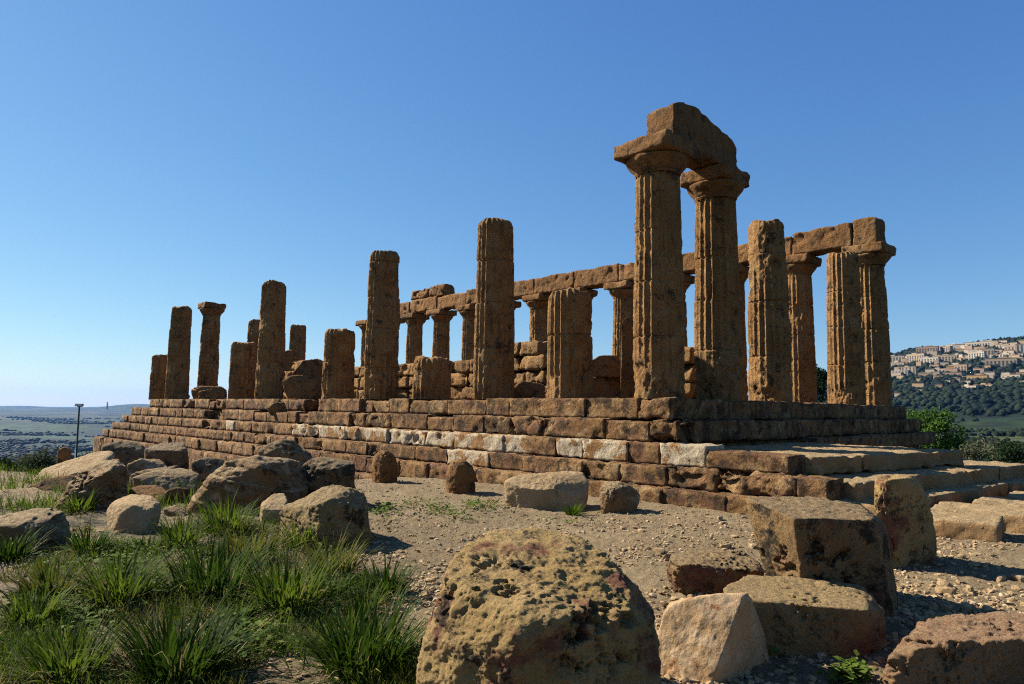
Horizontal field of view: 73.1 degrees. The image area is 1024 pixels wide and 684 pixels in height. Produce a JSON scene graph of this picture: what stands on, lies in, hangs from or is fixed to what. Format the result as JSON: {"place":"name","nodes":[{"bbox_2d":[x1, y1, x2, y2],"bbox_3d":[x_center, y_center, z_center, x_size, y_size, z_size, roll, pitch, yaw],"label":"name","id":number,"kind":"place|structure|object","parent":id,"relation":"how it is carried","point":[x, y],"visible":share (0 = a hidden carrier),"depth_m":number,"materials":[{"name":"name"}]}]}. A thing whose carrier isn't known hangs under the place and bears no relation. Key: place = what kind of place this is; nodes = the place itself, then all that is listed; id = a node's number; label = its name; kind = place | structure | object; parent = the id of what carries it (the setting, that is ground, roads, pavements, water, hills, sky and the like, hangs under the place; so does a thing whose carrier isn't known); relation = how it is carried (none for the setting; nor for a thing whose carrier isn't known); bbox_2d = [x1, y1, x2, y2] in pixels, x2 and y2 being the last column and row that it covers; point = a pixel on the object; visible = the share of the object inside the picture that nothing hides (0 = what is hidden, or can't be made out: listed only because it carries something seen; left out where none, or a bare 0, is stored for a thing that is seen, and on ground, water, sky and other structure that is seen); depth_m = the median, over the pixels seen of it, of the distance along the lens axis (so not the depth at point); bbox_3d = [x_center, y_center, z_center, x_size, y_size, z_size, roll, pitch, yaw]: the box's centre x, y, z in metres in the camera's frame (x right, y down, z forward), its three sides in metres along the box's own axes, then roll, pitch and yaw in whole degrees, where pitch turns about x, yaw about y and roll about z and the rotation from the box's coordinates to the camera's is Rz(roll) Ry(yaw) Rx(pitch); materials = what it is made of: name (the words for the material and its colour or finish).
{"place":"outdoors","nodes":[
{"label":"outdoors","id":0,"kind":"place"},
{"bbox_2d":[0,460,201,510],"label":"scrub grass","id":1,"kind":"structure","parent":0,"point":[12,485],"depth_m":13.46,"materials":[{"name":"plant"}]},
{"bbox_2d":[354,359,478,400],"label":"chamber wall","id":2,"kind":"structure","parent":0,"point":[462,377],"depth_m":27.27,"materials":[{"name":"stone"}]},
{"bbox_2d":[0,339,1023,683],"bbox_3d":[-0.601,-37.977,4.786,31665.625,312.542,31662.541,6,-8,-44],"label":"ground","id":3,"kind":"structure","parent":0,"point":[644,575],"depth_m":10.20,"materials":[{"name":"soil"}]},
{"bbox_2d":[0,522,55,562],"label":"grass tuft","id":4,"kind":"object","parent":3,"relation":"on","point":[11,552],"visible":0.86,"depth_m":8.14,"materials":[{"name":"plant"}]},
{"bbox_2d":[12,447,56,472],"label":"slope bush","id":5,"kind":"object","parent":3,"relation":"on","point":[39,461],"visible":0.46,"depth_m":37.61,"materials":[{"name":"green plant"}]},
{"bbox_2d":[0,508,70,553],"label":"fallen block","id":6,"kind":"object","parent":3,"relation":"on","point":[55,521],"depth_m":8.73,"materials":[{"name":"stone"}]},
{"bbox_2d":[0,576,89,633],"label":"grass tuft","id":7,"kind":"object","parent":3,"relation":"on","point":[16,608],"visible":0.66,"depth_m":5.71,"materials":[{"name":"plant"}]},
{"bbox_2d":[28,475,74,490],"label":"fallen block","id":8,"kind":"object","parent":3,"relation":"on","point":[66,479],"depth_m":14.84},
{"bbox_2d":[1,554,104,597],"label":"grass tuft","id":9,"kind":"object","parent":3,"relation":"on","point":[42,581],"visible":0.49,"depth_m":6.55,"materials":[{"name":"plant"}]},
{"bbox_2d":[0,416,123,461],"bbox_3d":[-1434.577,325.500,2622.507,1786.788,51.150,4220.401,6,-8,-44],"label":"valley wood","id":10,"kind":"object","parent":3,"relation":"on","point":[17,451],"visible":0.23,"depth_m":1801.07,"materials":[{"name":"plant"}]},
{"bbox_2d":[35,451,114,479],"bbox_3d":[-11.334,3.395,18.079,1.683,1.065,1.584,1,-6,-5],"label":"fallen block","id":11,"kind":"object","parent":3,"relation":"on","point":[75,466],"depth_m":17.80,"materials":[{"name":"stone"}]},
{"bbox_2d":[0,607,152,683],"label":"grass tuft","id":12,"kind":"object","parent":3,"relation":"on","point":[53,662],"visible":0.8,"depth_m":4.63,"materials":[{"name":"plant"}]},
{"bbox_2d":[52,487,100,512],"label":"grass tuft","id":13,"kind":"object","parent":3,"relation":"on","point":[73,503],"visible":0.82,"depth_m":11.76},
{"bbox_2d":[48,519,133,557],"bbox_3d":[-5.184,2.542,8.554,0.942,0.699,1.003,0,-6,7],"label":"grass tuft","id":14,"kind":"object","parent":3,"relation":"on","point":[103,540],"visible":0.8,"depth_m":8.44,"materials":[{"name":"plant"}]},
{"bbox_2d":[55,459,127,509],"bbox_3d":[-7.763,2.676,12.794,1.102,1.074,1.940,4,-6,-30],"label":"boulder","id":15,"kind":"object","parent":3,"relation":"on","point":[107,479],"visible":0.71,"depth_m":12.16,"materials":[{"name":"stone"}]},
{"bbox_2d":[36,543,188,614],"bbox_3d":[-3.616,2.374,6.427,1.470,0.962,1.518,6,-8,-44],"label":"grass tuft","id":16,"kind":"object","parent":3,"relation":"on","point":[119,589],"visible":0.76,"depth_m":6.36,"materials":[{"name":"plant"}]},
{"bbox_2d":[101,441,144,479],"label":"fallen block","id":17,"kind":"object","parent":3,"relation":"on","point":[125,452],"depth_m":20.95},
{"bbox_2d":[106,494,160,533],"bbox_3d":[-5.857,2.666,10.619,0.692,0.620,1.339,6,-8,-44],"label":"fallen block","id":18,"kind":"object","parent":3,"relation":"on","point":[130,511],"depth_m":10.25,"materials":[{"name":"stone"}]},
{"bbox_2d":[127,459,166,487],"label":"fallen block","id":19,"kind":"object","parent":3,"relation":"on","point":[138,465],"depth_m":18.12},
{"bbox_2d":[128,485,166,503],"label":"fallen block","id":20,"kind":"object","parent":3,"relation":"on","point":[144,488],"depth_m":12.99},
{"bbox_2d":[132,468,199,493],"bbox_3d":[-7.496,3.090,15.065,1.301,0.696,1.728,3,-6,-21],"label":"fallen block","id":21,"kind":"object","parent":3,"relation":"on","point":[162,478],"depth_m":14.62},
{"bbox_2d":[144,442,188,469],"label":"fallen block","id":22,"kind":"object","parent":3,"relation":"on","point":[171,454],"depth_m":19.67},
{"bbox_2d":[50,579,289,683],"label":"grass tuft","id":23,"kind":"object","parent":3,"relation":"on","point":[163,664],"visible":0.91,"depth_m":4.77,"materials":[{"name":"plant"}]},
{"bbox_2d":[139,510,215,549],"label":"grass tuft","id":24,"kind":"object","parent":3,"relation":"on","point":[168,533],"visible":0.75,"depth_m":9.18,"materials":[{"name":"plant"}]},
{"bbox_2d":[166,487,189,502],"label":"fallen block","id":25,"kind":"object","parent":3,"relation":"on","point":[180,494],"depth_m":13.13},
{"bbox_2d":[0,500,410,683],"bbox_3d":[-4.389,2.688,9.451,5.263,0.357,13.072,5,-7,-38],"label":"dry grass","id":26,"kind":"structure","parent":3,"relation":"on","point":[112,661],"depth_m":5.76,"materials":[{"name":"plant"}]},
{"bbox_2d":[191,457,223,486],"bbox_3d":[-7.896,3.510,17.866,0.804,1.057,1.318,6,-8,-44],"label":"fallen stone","id":27,"kind":"object","parent":3,"relation":"on","point":[204,468],"visible":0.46,"depth_m":17.68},
{"bbox_2d":[0,492,422,683],"bbox_3d":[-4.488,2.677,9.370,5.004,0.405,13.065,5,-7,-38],"label":"ground grass","id":28,"kind":"structure","parent":3,"relation":"on","point":[5,656],"depth_m":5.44,"materials":[{"name":"plant"}]},
{"bbox_2d":[123,522,302,613],"bbox_3d":[-2.886,2.430,6.678,2.136,1.300,1.969,6,-8,-44],"label":"grass tuft","id":29,"kind":"object","parent":3,"relation":"on","point":[218,570],"visible":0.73,"depth_m":6.62,"materials":[{"name":"plant"}]},
{"bbox_2d":[168,487,276,537],"bbox_3d":[-4.301,2.778,10.333,1.936,1.181,1.838,3,-6,-20],"label":"grass tuft","id":30,"kind":"object","parent":3,"relation":"on","point":[233,522],"visible":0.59,"depth_m":10.26,"materials":[{"name":"plant"}]},
{"bbox_2d":[202,586,271,623],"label":"grass tuft","id":31,"kind":"object","parent":3,"relation":"on","point":[250,613],"visible":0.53,"depth_m":6.02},
{"bbox_2d":[186,455,308,514],"bbox_3d":[-4.824,2.643,12.802,2.130,1.173,1.838,2,-6,-9],"label":"boulder","id":32,"kind":"object","parent":3,"relation":"on","point":[258,476],"visible":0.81,"depth_m":12.07,"materials":[{"name":"stone"}]},
{"bbox_2d":[193,513,308,568],"bbox_3d":[-3.143,2.612,8.322,1.491,1.139,1.394,-1,-6,13],"label":"grass tuft","id":33,"kind":"object","parent":3,"relation":"on","point":[231,539],"visible":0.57,"depth_m":8.36,"materials":[{"name":"plant"}]},
{"bbox_2d":[259,493,287,522],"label":"fallen stone","id":34,"kind":"object","parent":3,"relation":"on","point":[280,500],"visible":0.49,"depth_m":11.27,"materials":[{"name":"stone"}]},
{"bbox_2d":[175,536,382,630],"bbox_3d":[-2.106,2.403,6.377,1.964,1.186,1.816,6,-8,-44],"label":"grass tuft","id":35,"kind":"object","parent":3,"relation":"on","point":[297,588],"visible":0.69,"depth_m":6.30,"materials":[{"name":"plant"}]},
{"bbox_2d":[257,439,312,465],"bbox_3d":[-4.815,2.737,14.813,1.382,1.359,2.038,2,-6,-13],"label":"boulder","id":36,"kind":"object","parent":3,"relation":"on","point":[288,448],"visible":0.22,"depth_m":14.11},
{"bbox_2d":[264,511,321,550],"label":"grass tuft","id":37,"kind":"object","parent":3,"relation":"on","point":[289,538],"visible":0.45,"depth_m":9.13,"materials":[{"name":"plant"}]},
{"bbox_2d":[279,485,370,548],"bbox_3d":[-2.693,2.535,9.922,1.260,1.001,1.542,2,-6,-17],"label":"fallen block","id":38,"kind":"object","parent":3,"relation":"on","point":[338,506],"depth_m":9.37,"materials":[{"name":"stone"}]},
{"bbox_2d":[222,571,430,683],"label":"grass tuft","id":39,"kind":"object","parent":3,"relation":"on","point":[374,647],"visible":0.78,"depth_m":4.88,"materials":[{"name":"plant"}]},
{"bbox_2d":[271,518,385,578],"bbox_3d":[-2.066,2.482,7.663,1.326,0.962,1.367,6,-8,-44],"label":"grass tuft","id":40,"kind":"object","parent":3,"relation":"on","point":[347,563],"visible":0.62,"depth_m":7.66,"materials":[{"name":"plant"}]},
{"bbox_2d":[302,456,355,495],"bbox_3d":[-3.635,2.712,13.316,1.345,1.065,1.476,1,-6,-6],"label":"boulder","id":41,"kind":"object","parent":3,"relation":"on","point":[319,472],"visible":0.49,"depth_m":12.70,"materials":[{"name":"stone"}]},
{"bbox_2d":[338,577,393,616],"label":"grass tuft","id":42,"kind":"object","parent":3,"relation":"on","point":[367,591],"visible":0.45,"depth_m":6.45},
{"bbox_2d":[371,450,397,482],"bbox_3d":[-3.176,3.187,17.221,0.634,0.996,0.737,6,-8,-44],"label":"stone stump","id":43,"kind":"object","parent":3,"relation":"on","point":[384,467],"visible":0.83,"depth_m":16.96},
{"bbox_2d":[345,550,433,605],"bbox_3d":[-1.290,2.467,6.992,1.018,0.642,1.154,6,-8,-44],"label":"grass tuft","id":44,"kind":"object","parent":3,"relation":"on","point":[393,584],"visible":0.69,"depth_m":6.99,"materials":[{"name":"plant"}]},
{"bbox_2d":[0,496,882,683],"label":"herbs","id":45,"kind":"object","parent":3,"relation":"on","point":[852,669],"visible":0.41,"depth_m":6.01,"materials":[{"name":"green plant"}]},
{"bbox_2d":[445,459,475,493],"bbox_3d":[-1.133,3.060,15.182,0.670,0.981,0.706,6,-8,-44],"label":"stone stump","id":46,"kind":"object","parent":3,"relation":"on","point":[460,476],"visible":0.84,"depth_m":14.91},
{"bbox_2d":[416,527,660,683],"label":"boulder","id":47,"kind":"object","parent":3,"relation":"on","point":[531,605],"visible":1,"depth_m":3.94,"materials":[{"name":"stone"}]},
{"bbox_2d":[504,471,588,511],"bbox_3d":[0.675,2.931,13.502,1.640,0.800,1.012,0,-6,4],"label":"boulder","id":48,"kind":"object","parent":3,"relation":"on","point":[550,491],"visible":0.91,"depth_m":13.13,"materials":[{"name":"stone"}]},
{"bbox_2d":[93,397,1023,542],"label":"temple platform","id":49,"kind":"structure","parent":3,"relation":"on","point":[695,453],"depth_m":17.27,"materials":[{"name":"stone"}]},
{"bbox_2d":[148,354,167,399],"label":"temple column","id":50,"kind":"structure","parent":49,"relation":"on","point":[158,377],"depth_m":42.37,"materials":[{"name":"stone"}]},
{"bbox_2d":[165,306,191,399],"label":"temple column","id":51,"kind":"structure","parent":49,"relation":"on","point":[178,364],"depth_m":40.54,"materials":[{"name":"stone"}]},
{"bbox_2d":[197,301,225,385],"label":"temple column","id":52,"kind":"structure","parent":49,"relation":"on","point":[208,363],"depth_m":44.64,"materials":[{"name":"stone"}]},
{"bbox_2d":[228,342,256,398],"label":"temple column","id":53,"kind":"structure","parent":49,"relation":"on","point":[243,360],"depth_m":33.82,"materials":[{"name":"stone"}]},
{"bbox_2d":[247,319,259,385],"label":"temple column","id":54,"kind":"structure","parent":49,"relation":"on","point":[253,332],"depth_m":46.80,"materials":[{"name":"stone"}]},
{"bbox_2d":[254,280,285,398],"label":"temple column","id":55,"kind":"structure","parent":49,"relation":"on","point":[269,376],"depth_m":31.78,"materials":[{"name":"stone"}]},
{"bbox_2d":[289,324,305,370],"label":"temple column","id":56,"kind":"structure","parent":49,"relation":"on","point":[297,344],"depth_m":48.94,"materials":[{"name":"stone"}]},
{"bbox_2d":[282,375,319,399],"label":"fallen stone","id":57,"kind":"object","parent":49,"relation":"on","point":[306,387],"visible":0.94,"depth_m":30.19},
{"bbox_2d":[292,359,322,399],"bbox_3d":[-9.622,1.792,32.877,1.234,2.051,1.152,-2,-6,28],"label":"fallen stone","id":58,"kind":"object","parent":49,"relation":"on","point":[314,367],"visible":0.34,"depth_m":32.87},
{"bbox_2d":[321,328,354,398],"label":"temple column","id":59,"kind":"structure","parent":49,"relation":"on","point":[338,373],"depth_m":27.25,"materials":[{"name":"stone"}]},
{"bbox_2d":[363,250,399,399],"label":"temple column","id":60,"kind":"structure","parent":49,"relation":"on","point":[381,374],"depth_m":25.22,"materials":[{"name":"stone"}]},
{"bbox_2d":[400,313,429,363],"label":"temple column","id":61,"kind":"structure","parent":49,"relation":"on","point":[415,322],"depth_m":48.78,"materials":[{"name":"stone"}]},
{"bbox_2d":[412,355,450,399],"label":"temple column","id":62,"kind":"structure","parent":49,"relation":"on","point":[432,378],"depth_m":22.79,"materials":[{"name":"stone"}]},
{"bbox_2d":[426,308,456,357],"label":"temple column","id":63,"kind":"structure","parent":49,"relation":"on","point":[441,318],"depth_m":46.59,"materials":[{"name":"stone"}]},
{"bbox_2d":[410,296,438,313],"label":"lintel block","id":64,"kind":"structure","parent":63,"relation":"on","point":[422,306],"depth_m":47.99,"materials":[{"name":"stone"}]},
{"bbox_2d":[429,284,454,296],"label":"lintel block","id":65,"kind":"structure","parent":64,"relation":"on","point":[440,290],"depth_m":46.88,"materials":[{"name":"stone"}]},
{"bbox_2d":[437,293,465,309],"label":"lintel block","id":66,"kind":"structure","parent":63,"relation":"on","point":[450,302],"depth_m":45.88,"materials":[{"name":"stone"}]},
{"bbox_2d":[455,304,474,359],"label":"temple column","id":67,"kind":"structure","parent":49,"relation":"on","point":[467,312],"depth_m":44.36,"materials":[{"name":"stone"}]},
{"bbox_2d":[473,217,514,399],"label":"temple column","id":68,"kind":"structure","parent":49,"relation":"on","point":[493,359],"depth_m":20.84,"materials":[{"name":"stone"}]},
{"bbox_2d":[514,300,521,310],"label":"temple column","id":69,"kind":"structure","parent":49,"relation":"on","point":[517,304],"depth_m":42.63,"materials":[{"name":"stone"}]},
{"bbox_2d":[514,278,534,299],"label":"lintel block","id":70,"kind":"structure","parent":69,"relation":"on","point":[523,288],"depth_m":40.99,"materials":[{"name":"stone"}]},
{"bbox_2d":[514,380,545,398],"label":"fallen stone","id":71,"kind":"object","parent":49,"relation":"on","point":[525,389],"visible":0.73,"depth_m":21.55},
{"bbox_2d":[522,293,549,341],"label":"temple column","id":72,"kind":"structure","parent":49,"relation":"on","point":[537,304],"depth_m":40.05,"materials":[{"name":"stone"}]},
{"bbox_2d":[534,271,574,294],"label":"lintel block","id":73,"kind":"structure","parent":72,"relation":"on","point":[549,285],"depth_m":39.29,"materials":[{"name":"stone"}]},
{"bbox_2d":[546,287,592,397],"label":"temple column","id":74,"kind":"structure","parent":49,"relation":"on","point":[569,356],"depth_m":18.51,"materials":[{"name":"stone"}]},
{"bbox_2d":[593,377,620,397],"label":"fallen stone","id":75,"kind":"object","parent":49,"relation":"on","point":[606,387],"visible":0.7,"depth_m":21.00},
{"bbox_2d":[593,355,620,377],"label":"fallen stone","id":76,"kind":"object","parent":75,"relation":"on","point":[606,365],"visible":0.96,"depth_m":21.18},
{"bbox_2d":[603,280,633,360],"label":"temple column","id":77,"kind":"structure","parent":49,"relation":"on","point":[621,293],"depth_m":35.68,"materials":[{"name":"stone"}]},
{"bbox_2d":[574,263,622,289],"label":"lintel block","id":78,"kind":"structure","parent":77,"relation":"on","point":[596,278],"depth_m":37.09,"materials":[{"name":"stone"}]},
{"bbox_2d":[620,317,634,397],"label":"column","id":79,"kind":"structure","parent":49,"relation":"on","point":[627,381],"depth_m":20.65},
{"bbox_2d":[614,128,702,398],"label":"temple column","id":80,"kind":"structure","parent":49,"relation":"on","point":[657,163],"depth_m":16.64,"materials":[{"name":"stone"}]},
{"bbox_2d":[646,102,736,169],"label":"lintel block","id":81,"kind":"structure","parent":80,"relation":"on","point":[693,124],"depth_m":17.94,"materials":[{"name":"stone"}]},
{"bbox_2d":[683,273,694,346],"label":"temple column","id":82,"kind":"structure","parent":49,"relation":"on","point":[689,280],"depth_m":33.58,"materials":[{"name":"stone"}]},
{"bbox_2d":[680,162,749,400],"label":"temple column","id":83,"kind":"structure","parent":49,"relation":"on","point":[714,191],"depth_m":18.61,"materials":[{"name":"stone"}]},
{"bbox_2d":[739,263,749,400],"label":"temple column","id":84,"kind":"structure","parent":49,"relation":"on","point":[743,272],"depth_m":31.17,"materials":[{"name":"stone"}]},
{"bbox_2d":[747,219,792,401],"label":"temple column","id":85,"kind":"structure","parent":49,"relation":"on","point":[769,350],"depth_m":20.69,"materials":[{"name":"stone"}]},
{"bbox_2d":[786,252,821,402],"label":"temple column","id":86,"kind":"structure","parent":49,"relation":"on","point":[801,268],"depth_m":28.95,"materials":[{"name":"stone"}]},
{"bbox_2d":[738,236,793,265],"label":"lintel block","id":87,"kind":"structure","parent":86,"relation":"on","point":[743,253],"depth_m":30.90,"materials":[{"name":"stone"}]},
{"bbox_2d":[792,223,853,255],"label":"lintel block","id":88,"kind":"structure","parent":86,"relation":"on","point":[823,241],"depth_m":28.52,"materials":[{"name":"stone"}]},
{"bbox_2d":[826,251,865,404],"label":"temple column","id":89,"kind":"structure","parent":49,"relation":"on","point":[846,383],"depth_m":24.95,"materials":[{"name":"stone"}]},
{"bbox_2d":[841,241,896,405],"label":"temple column","id":90,"kind":"structure","parent":49,"relation":"on","point":[874,258],"depth_m":26.88,"materials":[{"name":"stone"}]},
{"bbox_2d":[853,217,885,244],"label":"lintel block","id":91,"kind":"structure","parent":90,"relation":"on","point":[868,229],"depth_m":27.34,"materials":[{"name":"stone"}]},
{"bbox_2d":[600,481,639,513],"bbox_3d":[1.973,2.938,12.907,0.779,0.689,0.705,2,-6,-12],"label":"boulder","id":92,"kind":"object","parent":3,"relation":"on","point":[618,496],"visible":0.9,"depth_m":12.61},
{"bbox_2d":[658,592,768,683],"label":"fallen block","id":93,"kind":"object","parent":3,"relation":"on","point":[719,637],"depth_m":4.93,"materials":[{"name":"stone"}]},
{"bbox_2d":[666,550,764,595],"bbox_3d":[2.187,2.499,7.340,1.287,0.481,0.796,6,-8,-44],"label":"fallen block","id":94,"kind":"object","parent":3,"relation":"on","point":[709,572],"depth_m":7.04,"materials":[{"name":"stone"}]},
{"bbox_2d":[723,575,885,657],"bbox_3d":[2.441,2.343,5.653,1.513,0.694,0.950,1,-6,-6],"label":"fallen block","id":95,"kind":"object","parent":3,"relation":"on","point":[809,617],"depth_m":5.28,"materials":[{"name":"stone"}]},
{"bbox_2d":[816,364,827,402],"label":"dark tree","id":96,"kind":"object","parent":3,"relation":"on","point":[821,386],"visible":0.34,"depth_m":57.30,"materials":[{"name":"green plant"}]},
{"bbox_2d":[746,496,898,616],"bbox_3d":[3.125,2.121,6.690,1.803,1.224,1.107,2,-6,-8],"label":"fallen block","id":97,"kind":"object","parent":3,"relation":"on","point":[818,538],"depth_m":6.20,"materials":[{"name":"stone"}]},
{"bbox_2d":[874,474,936,568],"bbox_3d":[4.985,2.361,8.785,1.217,1.351,0.489,4,-7,-34],"label":"fallen block","id":98,"kind":"object","parent":3,"relation":"on","point":[903,512],"depth_m":8.53,"materials":[{"name":"stone"}]},
{"bbox_2d":[818,336,1023,416],"bbox_3d":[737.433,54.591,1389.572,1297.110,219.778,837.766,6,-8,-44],"label":"hillside wood","id":99,"kind":"object","parent":3,"relation":"on","point":[953,395],"visible":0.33,"depth_m":1012.69,"materials":[{"name":"plant"}]},
{"bbox_2d":[906,405,972,452],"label":"broadleaf tree","id":100,"kind":"object","parent":3,"relation":"on","point":[934,419],"visible":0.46,"depth_m":40.98,"materials":[{"name":"green plant"}]},
{"bbox_2d":[882,611,1023,683],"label":"fallen block","id":101,"kind":"object","parent":3,"relation":"on","point":[980,648],"depth_m":4.68,"materials":[{"name":"stone"}]},
{"bbox_2d":[923,417,1023,446],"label":"valley wood","id":102,"kind":"object","parent":3,"relation":"on","point":[1007,433],"visible":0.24,"depth_m":526.31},
{"bbox_2d":[951,432,1017,460],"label":"olive bush","id":103,"kind":"object","parent":3,"relation":"on","point":[974,454],"visible":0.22,"depth_m":33.66,"materials":[{"name":"green plant"}]},
{"bbox_2d":[982,438,1023,463],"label":"olive bush","id":104,"kind":"object","parent":3,"relation":"on","point":[1011,452],"visible":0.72,"depth_m":29.66,"materials":[{"name":"green plant"}]},
{"bbox_2d":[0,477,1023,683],"bbox_3d":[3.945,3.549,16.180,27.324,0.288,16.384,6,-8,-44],"label":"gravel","id":105,"kind":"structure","parent":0,"point":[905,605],"depth_m":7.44,"materials":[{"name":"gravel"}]},
{"bbox_2d":[0,0,1023,406],"label":"sky","id":106,"kind":"structure","parent":0,"point":[157,156],"materials":[{"name":"blue"}]},
{"bbox_2d":[514,340,547,397],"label":"chamber wall","id":107,"kind":"structure","parent":0,"point":[530,361],"depth_m":24.03,"materials":[{"name":"stone"}]},
{"bbox_2d":[684,347,695,398],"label":"chamber wall","id":108,"kind":"structure","parent":0,"point":[690,378],"depth_m":19.67,"materials":[{"name":"stone"}]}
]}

